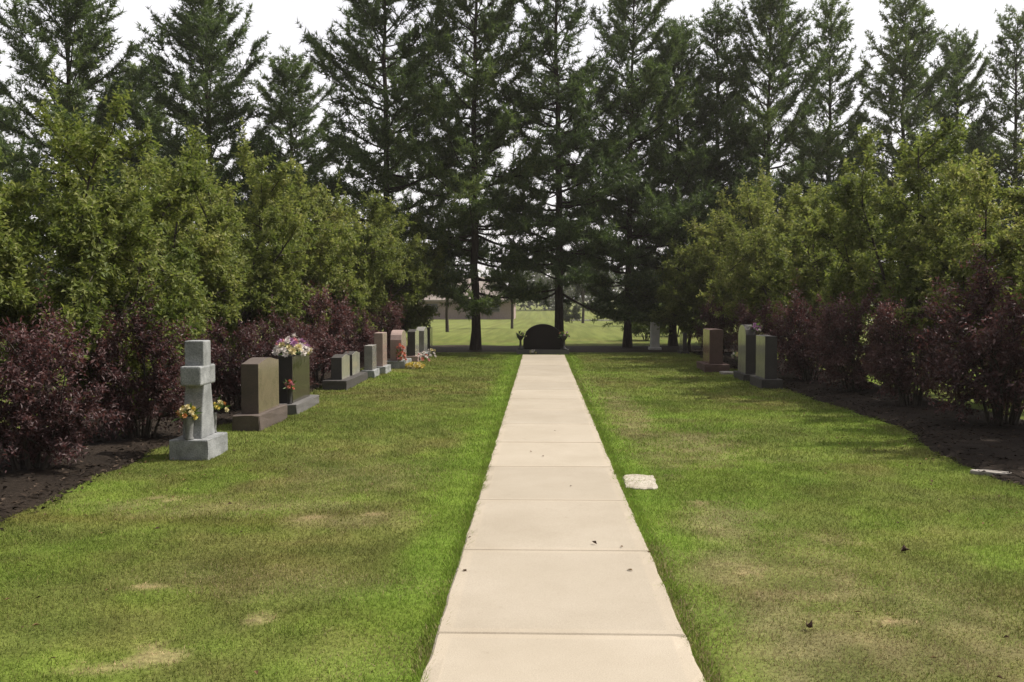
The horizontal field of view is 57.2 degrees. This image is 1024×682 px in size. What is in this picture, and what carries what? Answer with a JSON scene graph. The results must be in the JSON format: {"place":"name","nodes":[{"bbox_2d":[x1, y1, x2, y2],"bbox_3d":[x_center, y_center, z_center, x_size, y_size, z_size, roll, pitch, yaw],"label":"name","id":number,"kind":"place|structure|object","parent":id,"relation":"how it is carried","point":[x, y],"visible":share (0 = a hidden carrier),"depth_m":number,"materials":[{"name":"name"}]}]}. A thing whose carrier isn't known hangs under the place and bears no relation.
{"place":"outdoors","nodes":[
{"label":"outdoors","id":0,"kind":"place"},
{"bbox_2d":[7,345,956,351],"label":"needle litter ground","id":1,"kind":"structure","parent":0,"point":[464,348],"depth_m":29.65,"materials":[{"name":"soil"}]},
{"bbox_2d":[0,48,47,255],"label":"pine tree","id":2,"kind":"object","parent":1,"relation":"on","point":[8,82],"visible":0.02,"depth_m":31.01,"materials":[{"name":"green plant"}]},
{"bbox_2d":[0,0,179,315],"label":"pine tree","id":3,"kind":"object","parent":1,"relation":"on","point":[89,37],"visible":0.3,"depth_m":27.14,"materials":[{"name":"green plant"}]},
{"bbox_2d":[42,59,222,273],"bbox_3d":[-12.674,-4.716,31.997,6.489,9.964,6.305,-3,4,-44],"label":"pine tree","id":4,"kind":"object","parent":1,"relation":"on","point":[130,75],"visible":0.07,"depth_m":31.36,"materials":[{"name":"green plant"}]},
{"bbox_2d":[96,0,319,263],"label":"pine tree","id":5,"kind":"object","parent":1,"relation":"on","point":[206,23],"visible":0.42,"depth_m":28.49,"materials":[{"name":"green plant"}]},
{"bbox_2d":[206,44,355,294],"bbox_3d":[-7.325,-4.808,31.735,5.832,10.176,5.666,2,3,38],"label":"pine tree","id":6,"kind":"object","parent":1,"relation":"on","point":[282,75],"visible":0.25,"depth_m":31.05,"materials":[{"name":"green plant"}]},
{"bbox_2d":[268,0,493,331],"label":"pine tree","id":7,"kind":"object","parent":1,"relation":"on","point":[368,16],"visible":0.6,"depth_m":28.46,"materials":[{"name":"green plant"}]},
{"bbox_2d":[368,0,572,349],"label":"pine tree","id":8,"kind":"object","parent":1,"relation":"on","point":[491,25],"visible":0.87,"depth_m":27.93,"materials":[{"name":"green plant"}]},
{"bbox_2d":[473,0,649,334],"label":"pine tree","id":9,"kind":"object","parent":1,"relation":"on","point":[564,261],"visible":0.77,"depth_m":28.36,"materials":[{"name":"green plant"}]},
{"bbox_2d":[549,0,729,346],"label":"pine tree","id":10,"kind":"object","parent":1,"relation":"on","point":[647,89],"visible":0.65,"depth_m":29.38,"materials":[{"name":"green plant"}]},
{"bbox_2d":[648,322,661,349],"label":"gravestone","id":11,"kind":"object","parent":1,"relation":"on","point":[654,338],"visible":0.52,"depth_m":28.98,"materials":[{"name":"stone"}]},
{"bbox_2d":[591,13,762,345],"bbox_3d":[5.370,-5.319,31.471,5.772,11.242,6.158,0,3,-8],"label":"pine tree","id":12,"kind":"object","parent":1,"relation":"on","point":[637,302],"visible":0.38,"depth_m":30.36,"materials":[{"name":"green plant"}]},
{"bbox_2d":[652,0,800,298],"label":"pine tree","id":13,"kind":"object","parent":1,"relation":"on","point":[719,29],"visible":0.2,"depth_m":31.33,"materials":[{"name":"green plant"}]},
{"bbox_2d":[691,0,854,293],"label":"pine tree","id":14,"kind":"object","parent":1,"relation":"on","point":[763,11],"visible":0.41,"depth_m":30.76,"materials":[{"name":"green plant"}]},
{"bbox_2d":[0,300,1023,681],"bbox_3d":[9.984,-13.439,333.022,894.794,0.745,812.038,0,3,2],"label":"lawn","id":15,"kind":"structure","parent":0,"point":[502,332],"depth_m":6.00,"materials":[{"name":"plant"}]},
{"bbox_2d":[0,167,65,359],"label":"green tree","id":16,"kind":"object","parent":15,"relation":"on","point":[12,290],"visible":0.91,"depth_m":9.36,"materials":[{"name":"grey plant"}]},
{"bbox_2d":[0,68,220,435],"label":"green tree","id":17,"kind":"object","parent":15,"relation":"on","point":[103,266],"visible":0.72,"depth_m":10.32,"materials":[{"name":"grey plant"}]},
{"bbox_2d":[47,133,251,400],"bbox_3d":[-5.329,-1.011,14.050,2.957,4.195,2.886,-1,3,-23],"label":"green tree","id":18,"kind":"object","parent":15,"relation":"on","point":[213,246],"visible":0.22,"depth_m":14.01,"materials":[{"name":"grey plant"}]},
{"bbox_2d":[169,340,227,459],"bbox_3d":[-3.260,0.622,9.761,0.409,1.257,0.609,0,3,2],"label":"stone cross","id":19,"kind":"object","parent":15,"relation":"on","point":[197,374],"visible":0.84,"depth_m":9.62,"materials":[{"name":"grey stone"}]},
{"bbox_2d":[184,416,193,439],"bbox_3d":[-3.277,0.881,9.526,0.108,0.235,0.108,0,3,2],"label":"flower vase","id":20,"kind":"object","parent":19,"relation":"on","point":[189,423],"visible":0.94,"depth_m":9.49,"materials":[{"name":"stone"}]},
{"bbox_2d":[172,404,201,421],"bbox_3d":[-3.282,0.717,9.525,0.309,0.202,0.229,0,3,2],"label":"bouquet","id":21,"kind":"object","parent":20,"relation":"in","point":[183,413],"visible":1,"depth_m":9.50,"materials":[{"name":"yellow plant"}]},
{"bbox_2d":[214,412,216,432],"bbox_3d":[-3.183,0.870,10.013,0.076,0.212,0.076,0,3,2],"label":"flower vase","id":22,"kind":"object","parent":19,"relation":"on","point":[215,417],"visible":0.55,"depth_m":10.00,"materials":[{"name":"stone"}]},
{"bbox_2d":[213,397,230,412],"bbox_3d":[-3.122,0.669,9.995,0.238,0.191,0.188,0,3,2],"label":"bouquet","id":23,"kind":"object","parent":22,"relation":"in","point":[219,402],"visible":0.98,"depth_m":9.99,"materials":[{"name":"beige plant"}]},
{"bbox_2d":[0,349,407,530],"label":"planting bed","id":24,"kind":"object","parent":15,"relation":"on","point":[17,484],"visible":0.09,"depth_m":8.95,"materials":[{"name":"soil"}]},
{"bbox_2d":[0,266,126,472],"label":"purple shrub","id":25,"kind":"object","parent":24,"relation":"on","point":[57,413],"visible":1,"depth_m":8.54,"materials":[{"name":"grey plant"}]},
{"bbox_2d":[66,269,223,439],"bbox_3d":[-4.197,0.160,10.489,1.535,2.026,1.525,1,3,18],"label":"purple shrub","id":26,"kind":"object","parent":24,"relation":"on","point":[158,381],"visible":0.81,"depth_m":10.35,"materials":[{"name":"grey plant"}]},
{"bbox_2d":[193,316,271,409],"bbox_3d":[-3.920,0.340,13.202,1.152,1.399,1.155,-1,3,-18],"label":"purple shrub","id":27,"kind":"object","parent":24,"relation":"on","point":[231,384],"visible":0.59,"depth_m":13.07,"materials":[{"name":"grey plant"}]},
{"bbox_2d":[251,291,323,385],"bbox_3d":[-3.819,0.050,15.656,1.271,1.755,1.465,0,3,10],"label":"purple shrub","id":28,"kind":"object","parent":24,"relation":"on","point":[285,332],"visible":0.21,"depth_m":15.65,"materials":[{"name":"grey plant"}]},
{"bbox_2d":[273,280,360,381],"bbox_3d":[-3.873,-0.169,17.913,1.664,2.014,1.659,1,3,12],"label":"purple shrub","id":29,"kind":"object","parent":24,"relation":"on","point":[324,343],"visible":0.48,"depth_m":17.68,"materials":[{"name":"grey plant"}]},
{"bbox_2d":[317,288,378,368],"bbox_3d":[-3.642,-0.248,20.711,1.420,1.887,1.429,0,3,9],"label":"purple shrub","id":30,"kind":"object","parent":24,"relation":"on","point":[364,337],"visible":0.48,"depth_m":20.56,"materials":[{"name":"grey plant"}]},
{"bbox_2d":[355,285,409,358],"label":"purple shrub","id":31,"kind":"object","parent":24,"relation":"on","point":[390,327],"visible":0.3,"depth_m":23.60,"materials":[{"name":"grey plant"}]},
{"bbox_2d":[141,122,359,375],"bbox_3d":[-4.969,-1.473,16.948,3.684,4.874,3.716,2,3,37],"label":"green tree","id":32,"kind":"object","parent":15,"relation":"on","point":[263,282],"visible":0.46,"depth_m":16.69,"materials":[{"name":"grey plant"}]},
{"bbox_2d":[232,357,286,430],"bbox_3d":[-3.231,0.678,12.071,0.352,0.933,1.261,0,3,2],"label":"gravestone","id":33,"kind":"object","parent":15,"relation":"on","point":[262,408],"visible":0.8,"depth_m":11.65,"materials":[{"name":"brown stone"}]},
{"bbox_2d":[198,117,367,343],"bbox_3d":[-4.509,-1.833,19.778,3.584,5.337,3.909,1,3,29],"label":"green tree","id":34,"kind":"object","parent":15,"relation":"on","point":[323,264],"visible":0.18,"depth_m":19.09,"materials":[{"name":"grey plant"}]},
{"bbox_2d":[278,352,318,414],"bbox_3d":[-3.203,0.627,13.821,0.420,0.873,1.361,0,3,2],"label":"gravestone","id":35,"kind":"object","parent":15,"relation":"on","point":[294,368],"visible":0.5,"depth_m":13.48,"materials":[{"name":"grey stone"}]},
{"bbox_2d":[287,389,291,403],"bbox_3d":[-3.136,0.781,13.240,0.086,0.212,0.086,0,3,2],"label":"flower vase","id":36,"kind":"object","parent":35,"relation":"on","point":[289,395],"visible":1,"depth_m":13.21,"materials":[{"name":"metal"}]},
{"bbox_2d":[283,379,296,390],"bbox_3d":[-3.130,0.621,13.215,0.210,0.188,0.183,0,3,2],"label":"bouquet","id":37,"kind":"object","parent":36,"relation":"in","point":[287,384],"visible":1,"depth_m":13.23,"materials":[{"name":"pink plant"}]},
{"bbox_2d":[272,334,312,356],"bbox_3d":[-3.202,0.061,13.644,0.589,0.360,0.896,0,3,2],"label":"flower spray","id":38,"kind":"object","parent":35,"relation":"on","point":[296,346],"visible":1,"depth_m":13.42,"materials":[{"name":"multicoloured plant"}]},
{"bbox_2d":[246,171,416,334],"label":"green tree","id":39,"kind":"object","parent":15,"relation":"on","point":[379,257],"visible":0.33,"depth_m":22.69,"materials":[{"name":"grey plant"}]},
{"bbox_2d":[322,351,367,389],"bbox_3d":[-3.132,0.551,17.721,0.451,0.662,2.059,0,3,2],"label":"gravestone","id":40,"kind":"object","parent":15,"relation":"on","point":[346,374],"visible":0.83,"depth_m":17.04,"materials":[{"name":"grey stone"}]},
{"bbox_2d":[361,345,379,377],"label":"gravestone","id":41,"kind":"object","parent":15,"relation":"on","point":[370,365],"visible":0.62,"depth_m":19.11,"materials":[{"name":"grey stone"}]},
{"bbox_2d":[312,186,434,329],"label":"green tree","id":42,"kind":"object","parent":15,"relation":"on","point":[413,284],"visible":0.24,"depth_m":25.72,"materials":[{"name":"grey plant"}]},
{"bbox_2d":[374,332,390,373],"bbox_3d":[-2.855,0.286,20.406,0.340,0.943,0.759,0,3,2],"label":"gravestone","id":43,"kind":"object","parent":15,"relation":"on","point":[380,340],"visible":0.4,"depth_m":20.13,"materials":[{"name":"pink stone"}]},
{"bbox_2d":[387,330,411,368],"bbox_3d":[-2.670,0.209,22.073,0.471,0.943,1.110,0,3,2],"label":"gravestone","id":44,"kind":"object","parent":15,"relation":"on","point":[397,337],"visible":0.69,"depth_m":21.67,"materials":[{"name":"pink stone"}]},
{"bbox_2d":[396,343,406,360],"bbox_3d":[-2.549,0.260,21.584,0.288,0.435,0.274,0,3,2],"label":"bouquet","id":45,"kind":"object","parent":44,"relation":"on","point":[401,352],"visible":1,"depth_m":21.56,"materials":[{"name":"red plant"}]},
{"bbox_2d":[406,329,422,361],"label":"gravestone","id":46,"kind":"object","parent":15,"relation":"on","point":[413,343],"visible":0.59,"depth_m":23.92,"materials":[{"name":"grey stone"}]},
{"bbox_2d":[405,361,424,368],"bbox_3d":[-2.254,0.562,21.740,0.499,0.203,0.660,0,3,2],"label":"bouquet","id":47,"kind":"object","parent":15,"relation":"on","point":[414,365],"visible":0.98,"depth_m":21.57,"materials":[{"name":"beige plant"}]},
{"bbox_2d":[384,211,452,331],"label":"green tree","id":48,"kind":"object","parent":15,"relation":"on","point":[416,315],"visible":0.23,"depth_m":27.95,"materials":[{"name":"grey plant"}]},
{"bbox_2d":[417,327,429,357],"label":"gravestone","id":49,"kind":"object","parent":15,"relation":"on","point":[422,339],"visible":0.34,"depth_m":25.34,"materials":[{"name":"grey stone"}]},
{"bbox_2d":[418,351,430,360],"bbox_3d":[-2.293,0.391,24.134,0.365,0.290,0.363,-2,3,-34],"label":"bouquet","id":50,"kind":"object","parent":15,"relation":"on","point":[425,355],"visible":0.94,"depth_m":24.09,"materials":[{"name":"white plant"}]},
{"bbox_2d":[426,327,434,353],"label":"gravestone","id":51,"kind":"object","parent":15,"relation":"on","point":[429,338],"visible":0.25,"depth_m":27.32,"materials":[{"name":"grey stone"}]},
{"bbox_2d":[427,348,435,356],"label":"bouquet","id":52,"kind":"object","parent":15,"relation":"on","point":[430,352],"visible":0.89,"depth_m":25.58,"materials":[{"name":"white plant"}]},
{"bbox_2d":[422,243,470,331],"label":"young tree","id":53,"kind":"object","parent":15,"relation":"on","point":[447,319],"visible":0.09,"depth_m":45.04,"materials":[{"name":"green plant"}]},
{"bbox_2d":[418,277,515,318],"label":"house","id":54,"kind":"structure","parent":15,"relation":"on","point":[502,312],"depth_m":100.17,"materials":[{"name":"brick"}]},
{"bbox_2d":[424,303,438,311],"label":"window","id":55,"kind":"structure","parent":54,"relation":"in","point":[431,304],"depth_m":100.17,"materials":[{"name":"glass"}]},
{"bbox_2d":[486,304,499,312],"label":"window","id":56,"kind":"structure","parent":54,"relation":"in","point":[493,309],"depth_m":99.98,"materials":[{"name":"clear glass"}]},
{"bbox_2d":[488,266,530,328],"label":"young tree","id":57,"kind":"object","parent":15,"relation":"on","point":[511,285],"visible":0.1,"depth_m":51.93,"materials":[{"name":"green plant"}]},
{"bbox_2d":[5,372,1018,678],"bbox_3d":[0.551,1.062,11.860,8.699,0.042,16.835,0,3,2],"label":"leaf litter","id":58,"kind":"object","parent":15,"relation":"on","point":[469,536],"visible":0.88,"depth_m":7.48,"materials":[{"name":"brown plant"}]},
{"bbox_2d":[27,253,1003,310],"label":"distant wood","id":59,"kind":"object","parent":15,"relation":"on","point":[552,298],"visible":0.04,"depth_m":170.17,"materials":[{"name":"green plant"}]},
{"bbox_2d":[517,324,568,353],"bbox_3d":[0.900,-0.031,27.363,1.529,0.932,0.489,0,3,2],"label":"arched memorial","id":60,"kind":"object","parent":15,"relation":"on","point":[540,338],"visible":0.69,"depth_m":27.25,"materials":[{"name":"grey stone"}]},
{"bbox_2d":[517,336,523,349],"bbox_3d":[0.246,0.047,27.256,0.250,0.400,0.250,0,3,2],"label":"flower vase","id":61,"kind":"object","parent":60,"relation":"on","point":[520,338],"visible":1,"depth_m":27.21,"materials":[{"name":"stone"}]},
{"bbox_2d":[560,336,567,349],"bbox_3d":[1.510,0.049,27.218,0.250,0.400,0.250,0,3,2],"label":"flower vase","id":62,"kind":"object","parent":60,"relation":"on","point":[564,338],"visible":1,"depth_m":27.17,"materials":[{"name":"stone"}]},
{"bbox_2d":[557,331,569,337],"bbox_3d":[1.486,-0.215,27.210,0.354,0.252,0.326,-2,4,-41],"label":"bouquet","id":63,"kind":"object","parent":62,"relation":"in","point":[566,335],"visible":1,"depth_m":27.19,"materials":[{"name":"green plant"}]},
{"bbox_2d":[563,301,581,322],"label":"bush","id":64,"kind":"object","parent":15,"relation":"on","point":[575,315],"visible":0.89,"depth_m":75.64,"materials":[{"name":"green plant"}]},
{"bbox_2d":[563,249,604,322],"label":"young tree","id":65,"kind":"object","parent":15,"relation":"on","point":[580,291],"visible":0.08,"depth_m":75.63,"materials":[{"name":"green plant"}]},
{"bbox_2d":[622,474,657,489],"bbox_3d":[1.130,1.270,8.317,0.299,0.072,0.666,0,3,5],"label":"flat marker","id":66,"kind":"object","parent":15,"relation":"on","point":[642,484],"visible":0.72,"depth_m":8.24,"materials":[{"name":"stone"}]},
{"bbox_2d":[620,304,666,339],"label":"bush","id":67,"kind":"object","parent":15,"relation":"on","point":[637,328],"visible":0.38,"depth_m":35.73,"materials":[{"name":"green plant"}]},
{"bbox_2d":[641,240,665,281],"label":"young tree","id":68,"kind":"object","parent":15,"relation":"on","point":[650,270],"visible":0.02,"depth_m":59.20,"materials":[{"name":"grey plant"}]},
{"bbox_2d":[659,299,681,335],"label":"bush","id":69,"kind":"object","parent":15,"relation":"on","point":[678,334],"visible":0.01,"depth_m":39.75,"materials":[{"name":"green plant"}]},
{"bbox_2d":[677,332,688,353],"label":"gravestone","id":70,"kind":"object","parent":15,"relation":"on","point":[683,342],"visible":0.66,"depth_m":27.38,"materials":[{"name":"grey stone"}]},
{"bbox_2d":[648,233,723,350],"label":"green tree","id":71,"kind":"object","parent":15,"relation":"on","point":[671,294],"visible":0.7,"depth_m":27.80,"materials":[{"name":"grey plant"}]},
{"bbox_2d":[696,328,729,371],"bbox_3d":[4.525,0.227,21.157,0.551,0.993,1.111,0,3,2],"label":"gravestone","id":72,"kind":"object","parent":15,"relation":"on","point":[712,361],"visible":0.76,"depth_m":20.75,"materials":[{"name":"red stone"}]},
{"bbox_2d":[689,284,737,352],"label":"purple shrub","id":73,"kind":"object","parent":15,"relation":"on","point":[710,321],"visible":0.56,"depth_m":26.27,"materials":[{"name":"grey plant"}]},
{"bbox_2d":[719,371,732,374],"bbox_3d":[4.623,0.707,20.126,0.299,0.103,0.396,0,3,-4],"label":"edging stone","id":74,"kind":"object","parent":15,"relation":"on","point":[726,372],"visible":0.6,"depth_m":19.99,"materials":[{"name":"grey stone"}]},
{"bbox_2d":[674,157,798,331],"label":"green tree","id":75,"kind":"object","parent":15,"relation":"on","point":[708,259],"visible":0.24,"depth_m":26.08,"materials":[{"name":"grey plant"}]},
{"bbox_2d":[733,325,755,381],"bbox_3d":[4.693,0.252,18.775,0.330,1.163,0.961,0,3,2],"label":"gravestone","id":76,"kind":"object","parent":15,"relation":"on","point":[746,352],"visible":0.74,"depth_m":18.43,"materials":[{"name":"grey stone"}]},
{"bbox_2d":[731,351,737,359],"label":"bouquet","id":77,"kind":"object","parent":76,"relation":"on","point":[735,354],"visible":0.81,"depth_m":20.48,"materials":[{"name":"beige plant"}]},
{"bbox_2d":[750,322,761,331],"bbox_3d":[4.795,-0.275,18.493,0.253,0.193,0.252,-2,3,-36],"label":"bouquet","id":78,"kind":"object","parent":76,"relation":"on","point":[755,325],"visible":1,"depth_m":18.45,"materials":[{"name":"pink plant"}]},
{"bbox_2d":[728,297,786,359],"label":"purple shrub","id":79,"kind":"object","parent":15,"relation":"on","point":[744,318],"visible":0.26,"depth_m":21.23,"materials":[{"name":"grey plant"}]},
{"bbox_2d":[750,335,782,388],"bbox_3d":[4.679,0.401,17.280,0.391,1.003,0.960,0,3,2],"label":"gravestone","id":80,"kind":"object","parent":15,"relation":"on","point":[765,376],"visible":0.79,"depth_m":16.93,"materials":[{"name":"grey stone"}]},
{"bbox_2d":[695,169,862,361],"bbox_3d":[6.720,-1.794,23.244,4.170,4.940,3.737,1,3,20],"label":"green tree","id":81,"kind":"object","parent":15,"relation":"on","point":[747,250],"visible":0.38,"depth_m":23.04,"materials":[{"name":"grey plant"}]},
{"bbox_2d":[806,620,812,627],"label":"fallen leaf","id":82,"kind":"object","parent":15,"relation":"on","point":[810,625],"visible":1,"depth_m":4.63,"materials":[{"name":"brown plant"}]},
{"bbox_2d":[752,158,902,371],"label":"green tree","id":83,"kind":"object","parent":15,"relation":"on","point":[810,270],"visible":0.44,"depth_m":19.50,"materials":[{"name":"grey plant"}]},
{"bbox_2d":[774,0,887,291],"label":"pine tree","id":84,"kind":"object","parent":15,"relation":"on","point":[845,99],"visible":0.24,"depth_m":32.21,"materials":[{"name":"green plant"}]},
{"bbox_2d":[689,349,1023,486],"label":"planting bed","id":85,"kind":"object","parent":15,"relation":"on","point":[985,450],"visible":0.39,"depth_m":11.80,"materials":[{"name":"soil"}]},
{"bbox_2d":[763,268,856,380],"bbox_3d":[5.704,-0.296,18.160,1.728,2.236,1.718,0,3,-1],"label":"purple shrub","id":86,"kind":"object","parent":85,"relation":"on","point":[796,343],"visible":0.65,"depth_m":18.00,"materials":[{"name":"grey plant"}]},
{"bbox_2d":[803,263,904,391],"bbox_3d":[5.799,-0.182,15.809,1.646,2.227,1.897,2,3,35],"label":"purple shrub","id":87,"kind":"object","parent":85,"relation":"on","point":[839,358],"visible":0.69,"depth_m":15.66,"materials":[{"name":"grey plant"}]},
{"bbox_2d":[856,293,961,405],"bbox_3d":[5.867,0.152,13.840,1.458,1.734,1.462,1,3,25],"label":"purple shrub","id":88,"kind":"object","parent":85,"relation":"on","point":[889,362],"visible":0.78,"depth_m":13.65,"materials":[{"name":"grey plant"}]},
{"bbox_2d":[904,215,1023,425],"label":"purple shrub","id":89,"kind":"object","parent":85,"relation":"on","point":[989,383],"visible":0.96,"depth_m":11.67,"materials":[{"name":"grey plant"}]},
{"bbox_2d":[1007,293,1023,406],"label":"purple shrub","id":90,"kind":"object","parent":85,"relation":"on","point":[1022,381],"visible":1,"depth_m":9.71,"materials":[{"name":"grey plant"}]},
{"bbox_2d":[794,99,1013,359],"bbox_3d":[7.153,-1.622,16.881,3.666,5.202,3.579,-3,4,-43],"label":"green tree","id":91,"kind":"object","parent":15,"relation":"on","point":[906,281],"visible":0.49,"depth_m":16.45,"materials":[{"name":"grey plant"}]},
{"bbox_2d":[824,0,985,314],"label":"pine tree","id":92,"kind":"object","parent":15,"relation":"on","point":[908,59],"visible":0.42,"depth_m":31.61,"materials":[{"name":"green plant"}]},
{"bbox_2d":[880,23,1023,271],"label":"pine tree","id":93,"kind":"object","parent":15,"relation":"on","point":[979,132],"visible":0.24,"depth_m":33.09,"materials":[{"name":"green plant"}]},
{"bbox_2d":[885,123,1023,386],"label":"green tree","id":94,"kind":"object","parent":15,"relation":"on","point":[967,223],"visible":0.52,"depth_m":13.66,"materials":[{"name":"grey plant"}]},
{"bbox_2d":[970,469,1008,475],"bbox_3d":[4.458,1.247,8.685,0.399,0.085,0.133,2,3,30],"label":"edging stone","id":95,"kind":"object","parent":15,"relation":"on","point":[981,471],"visible":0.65,"depth_m":8.68,"materials":[{"name":"grey stone"}]},
{"bbox_2d":[957,3,1023,291],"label":"pine tree","id":96,"kind":"object","parent":15,"relation":"on","point":[1014,135],"visible":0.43,"depth_m":32.06,"materials":[{"name":"green plant"}]},
{"bbox_2d":[990,176,1023,333],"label":"green tree","id":97,"kind":"object","parent":15,"relation":"on","point":[1015,197],"visible":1,"depth_m":12.01,"materials":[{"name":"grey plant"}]},
{"bbox_2d":[0,0,1023,299],"label":"sky","id":98,"kind":"structure","parent":0,"point":[278,17],"materials":[{"name":"white"}]},
{"bbox_2d":[420,355,705,681],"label":"path","id":99,"kind":"structure","parent":0,"point":[544,588],"depth_m":5.50,"materials":[{"name":"concrete"}]}
]}

